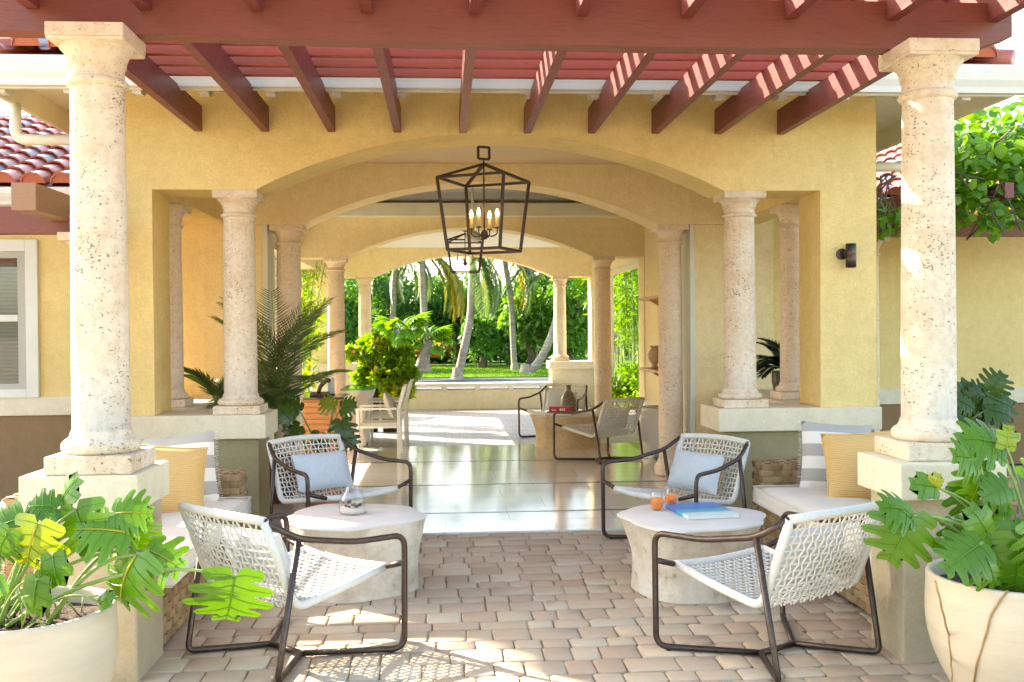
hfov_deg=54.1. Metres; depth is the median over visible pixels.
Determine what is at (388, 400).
grey pillow
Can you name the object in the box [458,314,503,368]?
broadleaf tree
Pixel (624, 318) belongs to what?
bamboo clump
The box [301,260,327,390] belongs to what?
bamboo clump
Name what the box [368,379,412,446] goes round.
dining armchair
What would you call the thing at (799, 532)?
lumbar pillow
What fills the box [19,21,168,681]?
stone column
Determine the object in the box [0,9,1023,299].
sky
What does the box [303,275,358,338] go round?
broadleaf tree
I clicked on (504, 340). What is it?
broadleaf tree
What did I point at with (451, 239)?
lantern
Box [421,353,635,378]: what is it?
lawn
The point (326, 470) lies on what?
lumbar pillow
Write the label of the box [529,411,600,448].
stump table
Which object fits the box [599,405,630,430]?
lumbar pillow
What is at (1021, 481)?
ground
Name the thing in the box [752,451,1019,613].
wicker sofa
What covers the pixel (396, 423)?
dining armchair
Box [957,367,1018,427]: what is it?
monstera
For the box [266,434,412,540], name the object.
lounge chair
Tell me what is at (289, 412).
monstera
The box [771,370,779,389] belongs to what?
pot
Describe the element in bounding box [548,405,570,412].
red book
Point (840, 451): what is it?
orange pillow
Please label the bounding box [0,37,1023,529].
pavilion
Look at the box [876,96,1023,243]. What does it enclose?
climbing vine
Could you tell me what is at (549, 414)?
book
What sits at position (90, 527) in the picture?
monstera
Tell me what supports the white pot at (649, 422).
on the polished floor
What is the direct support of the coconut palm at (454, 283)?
on the lawn at (448, 362)
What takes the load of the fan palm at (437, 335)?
on the road
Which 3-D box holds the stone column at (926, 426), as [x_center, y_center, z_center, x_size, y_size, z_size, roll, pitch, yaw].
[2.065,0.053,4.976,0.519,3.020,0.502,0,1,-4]
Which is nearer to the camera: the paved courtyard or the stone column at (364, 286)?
the paved courtyard
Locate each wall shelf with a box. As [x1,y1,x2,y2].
[637,295,657,305]
[638,367,657,375]
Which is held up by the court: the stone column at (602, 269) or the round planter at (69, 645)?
the stone column at (602, 269)
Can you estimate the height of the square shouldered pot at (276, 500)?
0.421 m
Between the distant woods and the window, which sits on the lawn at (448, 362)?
the distant woods
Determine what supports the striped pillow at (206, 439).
on the wicker sofa at (176, 609)
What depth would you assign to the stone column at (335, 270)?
15.25 m
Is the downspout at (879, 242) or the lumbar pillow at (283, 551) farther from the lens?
the downspout at (879, 242)
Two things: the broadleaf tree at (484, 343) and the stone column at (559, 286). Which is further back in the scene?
the broadleaf tree at (484, 343)
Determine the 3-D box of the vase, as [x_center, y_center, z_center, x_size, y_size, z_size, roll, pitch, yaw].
[0.785,0.803,13.943,0.240,0.380,0.240,0,1,-4]
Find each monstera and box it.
[0,471,274,629]
[277,394,360,465]
[861,417,1023,681]
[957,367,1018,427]
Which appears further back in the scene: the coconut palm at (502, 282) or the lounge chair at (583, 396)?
the coconut palm at (502, 282)
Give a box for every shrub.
[302,368,315,393]
[306,306,326,367]
[413,335,453,363]
[453,342,527,362]
[612,361,638,408]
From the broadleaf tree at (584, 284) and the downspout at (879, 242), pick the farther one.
the broadleaf tree at (584, 284)
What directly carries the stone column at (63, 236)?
on the paved courtyard
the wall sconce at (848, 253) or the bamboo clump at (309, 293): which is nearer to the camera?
the wall sconce at (848, 253)
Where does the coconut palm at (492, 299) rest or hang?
on the lawn at (448, 362)
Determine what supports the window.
in the house wing at (35, 375)
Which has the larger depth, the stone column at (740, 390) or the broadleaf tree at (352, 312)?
the broadleaf tree at (352, 312)
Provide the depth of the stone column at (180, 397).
8.83 m
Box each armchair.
[349,386,376,445]
[356,384,406,459]
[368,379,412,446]
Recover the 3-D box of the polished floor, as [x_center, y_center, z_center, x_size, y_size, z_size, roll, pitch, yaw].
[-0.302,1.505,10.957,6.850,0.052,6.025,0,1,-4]
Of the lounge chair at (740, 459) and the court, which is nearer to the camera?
the lounge chair at (740, 459)
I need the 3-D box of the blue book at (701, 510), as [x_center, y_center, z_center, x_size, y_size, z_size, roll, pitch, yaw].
[1.187,1.063,6.290,0.329,0.024,0.435,-1,1,-10]
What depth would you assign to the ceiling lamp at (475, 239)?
12.56 m
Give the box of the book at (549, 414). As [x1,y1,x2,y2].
[547,411,571,415]
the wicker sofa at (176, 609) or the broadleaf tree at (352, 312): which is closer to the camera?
the wicker sofa at (176, 609)
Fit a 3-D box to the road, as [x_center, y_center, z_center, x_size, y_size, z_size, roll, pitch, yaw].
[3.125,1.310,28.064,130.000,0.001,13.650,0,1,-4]
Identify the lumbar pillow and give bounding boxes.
[222,526,298,589]
[291,450,351,492]
[545,391,576,409]
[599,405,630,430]
[667,449,724,494]
[774,520,847,584]
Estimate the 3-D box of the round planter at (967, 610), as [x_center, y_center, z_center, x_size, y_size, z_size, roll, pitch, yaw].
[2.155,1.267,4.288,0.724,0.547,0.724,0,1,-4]
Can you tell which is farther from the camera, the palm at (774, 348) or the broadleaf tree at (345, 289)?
the broadleaf tree at (345, 289)
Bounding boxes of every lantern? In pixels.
[435,146,530,254]
[448,231,483,273]
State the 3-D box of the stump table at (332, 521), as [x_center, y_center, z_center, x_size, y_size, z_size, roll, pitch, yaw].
[-0.984,1.318,6.311,0.893,0.450,0.898,0,1,-4]
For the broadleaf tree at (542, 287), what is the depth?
43.44 m
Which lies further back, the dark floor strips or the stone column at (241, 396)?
the dark floor strips
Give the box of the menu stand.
[328,377,334,394]
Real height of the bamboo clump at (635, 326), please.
4.946 m
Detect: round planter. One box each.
[0,585,117,681]
[924,558,1023,681]
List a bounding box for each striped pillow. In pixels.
[141,430,223,501]
[795,421,875,487]
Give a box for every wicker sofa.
[1,468,251,643]
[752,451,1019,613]
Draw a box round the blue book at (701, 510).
[665,502,739,519]
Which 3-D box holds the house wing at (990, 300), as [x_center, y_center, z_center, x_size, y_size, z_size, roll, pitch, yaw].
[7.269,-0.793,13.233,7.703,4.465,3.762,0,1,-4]
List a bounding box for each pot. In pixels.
[269,454,297,503]
[302,487,342,506]
[635,405,658,456]
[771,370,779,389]
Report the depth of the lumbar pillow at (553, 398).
15.21 m
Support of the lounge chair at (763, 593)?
on the paved courtyard
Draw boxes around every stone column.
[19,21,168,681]
[57,232,69,246]
[169,203,193,407]
[212,190,267,414]
[269,224,306,454]
[323,257,347,393]
[356,277,372,362]
[551,276,568,360]
[590,257,614,412]
[651,224,688,475]
[713,191,768,407]
[770,204,799,399]
[858,38,1006,661]
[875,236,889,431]
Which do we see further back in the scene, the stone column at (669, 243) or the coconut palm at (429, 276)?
the coconut palm at (429, 276)
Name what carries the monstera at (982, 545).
in the round planter at (967, 610)
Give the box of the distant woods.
[371,286,631,358]
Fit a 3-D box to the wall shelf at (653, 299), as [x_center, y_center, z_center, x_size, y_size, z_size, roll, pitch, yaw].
[2.062,-0.522,13.165,0.298,0.165,2.800,0,1,-4]
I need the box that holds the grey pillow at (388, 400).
[383,392,396,418]
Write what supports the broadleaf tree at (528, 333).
on the lawn at (448, 362)
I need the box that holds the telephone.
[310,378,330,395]
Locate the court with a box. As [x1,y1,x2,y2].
[348,406,639,446]
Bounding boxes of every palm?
[184,367,275,407]
[206,287,352,456]
[371,260,434,327]
[371,311,431,347]
[389,258,478,371]
[406,324,455,378]
[451,257,536,378]
[460,257,549,369]
[499,262,551,357]
[502,266,568,373]
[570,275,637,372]
[756,338,779,378]
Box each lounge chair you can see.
[178,502,407,681]
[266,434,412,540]
[518,383,587,437]
[552,397,644,463]
[601,433,749,538]
[652,500,882,681]
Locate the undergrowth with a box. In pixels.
[307,339,637,362]
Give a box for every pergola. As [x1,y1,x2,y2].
[0,0,1023,134]
[0,183,69,234]
[876,182,1023,236]
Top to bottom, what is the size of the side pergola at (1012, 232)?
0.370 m
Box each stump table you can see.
[281,504,425,603]
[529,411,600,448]
[617,503,765,603]
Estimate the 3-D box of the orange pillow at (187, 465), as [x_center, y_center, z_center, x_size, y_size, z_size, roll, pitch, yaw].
[-2.201,0.896,6.425,0.468,0.468,0.175,7,-21,-26]
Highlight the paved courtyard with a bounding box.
[0,531,949,681]
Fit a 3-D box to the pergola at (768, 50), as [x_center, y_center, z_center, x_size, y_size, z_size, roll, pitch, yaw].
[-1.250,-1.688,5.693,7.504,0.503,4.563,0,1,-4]
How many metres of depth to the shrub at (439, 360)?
49.23 m
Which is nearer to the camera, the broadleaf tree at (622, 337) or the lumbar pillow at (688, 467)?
the lumbar pillow at (688, 467)
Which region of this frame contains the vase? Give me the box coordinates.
[560,385,576,410]
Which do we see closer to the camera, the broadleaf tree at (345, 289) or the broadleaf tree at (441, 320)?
the broadleaf tree at (345, 289)
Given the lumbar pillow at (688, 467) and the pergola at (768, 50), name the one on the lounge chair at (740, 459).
the lumbar pillow at (688, 467)
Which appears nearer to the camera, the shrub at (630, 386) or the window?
the window
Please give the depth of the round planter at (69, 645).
3.73 m
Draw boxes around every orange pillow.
[142,444,207,512]
[820,430,890,499]
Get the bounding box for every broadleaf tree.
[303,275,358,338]
[304,278,373,345]
[349,262,446,345]
[414,269,496,363]
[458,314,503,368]
[474,274,537,364]
[495,279,553,364]
[508,272,587,355]
[531,278,587,359]
[577,279,631,353]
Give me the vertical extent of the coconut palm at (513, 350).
5.600 m
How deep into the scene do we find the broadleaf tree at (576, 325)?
40.29 m
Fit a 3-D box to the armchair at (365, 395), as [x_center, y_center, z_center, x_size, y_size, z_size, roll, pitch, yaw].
[-2.157,1.050,14.248,0.440,0.802,1.100,0,1,-4]
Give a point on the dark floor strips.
(637, 446)
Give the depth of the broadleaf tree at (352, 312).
39.37 m
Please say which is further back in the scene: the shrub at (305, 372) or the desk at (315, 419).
the shrub at (305, 372)
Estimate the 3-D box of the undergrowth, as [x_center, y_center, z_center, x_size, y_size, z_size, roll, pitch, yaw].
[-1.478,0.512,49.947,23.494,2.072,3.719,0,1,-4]
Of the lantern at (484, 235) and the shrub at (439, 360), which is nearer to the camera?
the lantern at (484, 235)
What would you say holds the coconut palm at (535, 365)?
on the lawn at (448, 362)
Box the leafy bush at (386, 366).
[345,330,420,431]
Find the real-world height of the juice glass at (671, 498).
0.120 m
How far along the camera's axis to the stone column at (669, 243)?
10.86 m
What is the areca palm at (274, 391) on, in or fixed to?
in the square shouldered pot at (276, 500)
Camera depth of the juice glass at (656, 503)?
6.36 m
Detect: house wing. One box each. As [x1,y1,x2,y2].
[0,114,71,501]
[876,143,1023,463]
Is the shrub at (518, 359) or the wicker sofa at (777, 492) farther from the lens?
the shrub at (518, 359)
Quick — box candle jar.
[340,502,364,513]
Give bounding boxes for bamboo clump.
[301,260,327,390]
[574,268,638,385]
[614,271,638,365]
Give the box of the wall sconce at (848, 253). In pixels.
[836,243,855,267]
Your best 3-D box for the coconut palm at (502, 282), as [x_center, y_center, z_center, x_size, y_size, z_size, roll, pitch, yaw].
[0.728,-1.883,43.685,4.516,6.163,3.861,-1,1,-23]
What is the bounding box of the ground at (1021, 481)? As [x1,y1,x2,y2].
[539,346,1023,518]
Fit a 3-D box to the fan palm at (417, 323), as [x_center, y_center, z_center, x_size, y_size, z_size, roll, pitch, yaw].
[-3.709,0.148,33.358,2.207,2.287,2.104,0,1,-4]
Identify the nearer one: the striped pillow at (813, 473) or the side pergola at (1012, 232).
the striped pillow at (813, 473)
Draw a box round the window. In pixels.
[0,239,40,397]
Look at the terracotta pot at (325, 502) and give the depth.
8.92 m
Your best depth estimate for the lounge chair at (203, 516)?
4.89 m
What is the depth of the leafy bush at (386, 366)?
15.92 m
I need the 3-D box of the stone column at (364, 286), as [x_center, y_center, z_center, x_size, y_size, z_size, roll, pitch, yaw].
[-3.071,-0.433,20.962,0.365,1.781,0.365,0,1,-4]
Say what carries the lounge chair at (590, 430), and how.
on the polished floor
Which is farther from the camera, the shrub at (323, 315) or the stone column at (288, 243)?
the shrub at (323, 315)
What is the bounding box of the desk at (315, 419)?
[303,393,349,453]
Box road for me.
[307,377,636,405]
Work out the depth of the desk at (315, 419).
12.88 m
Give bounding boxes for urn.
[648,346,657,367]
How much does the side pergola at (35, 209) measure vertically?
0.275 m
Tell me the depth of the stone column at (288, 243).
10.58 m
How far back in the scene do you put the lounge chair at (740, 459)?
7.63 m
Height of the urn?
0.320 m
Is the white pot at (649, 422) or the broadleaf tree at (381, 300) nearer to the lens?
the white pot at (649, 422)
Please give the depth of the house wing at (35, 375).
9.23 m
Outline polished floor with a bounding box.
[272,443,709,536]
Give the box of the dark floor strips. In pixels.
[287,443,657,515]
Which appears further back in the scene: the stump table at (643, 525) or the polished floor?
the polished floor
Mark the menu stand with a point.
(331, 386)

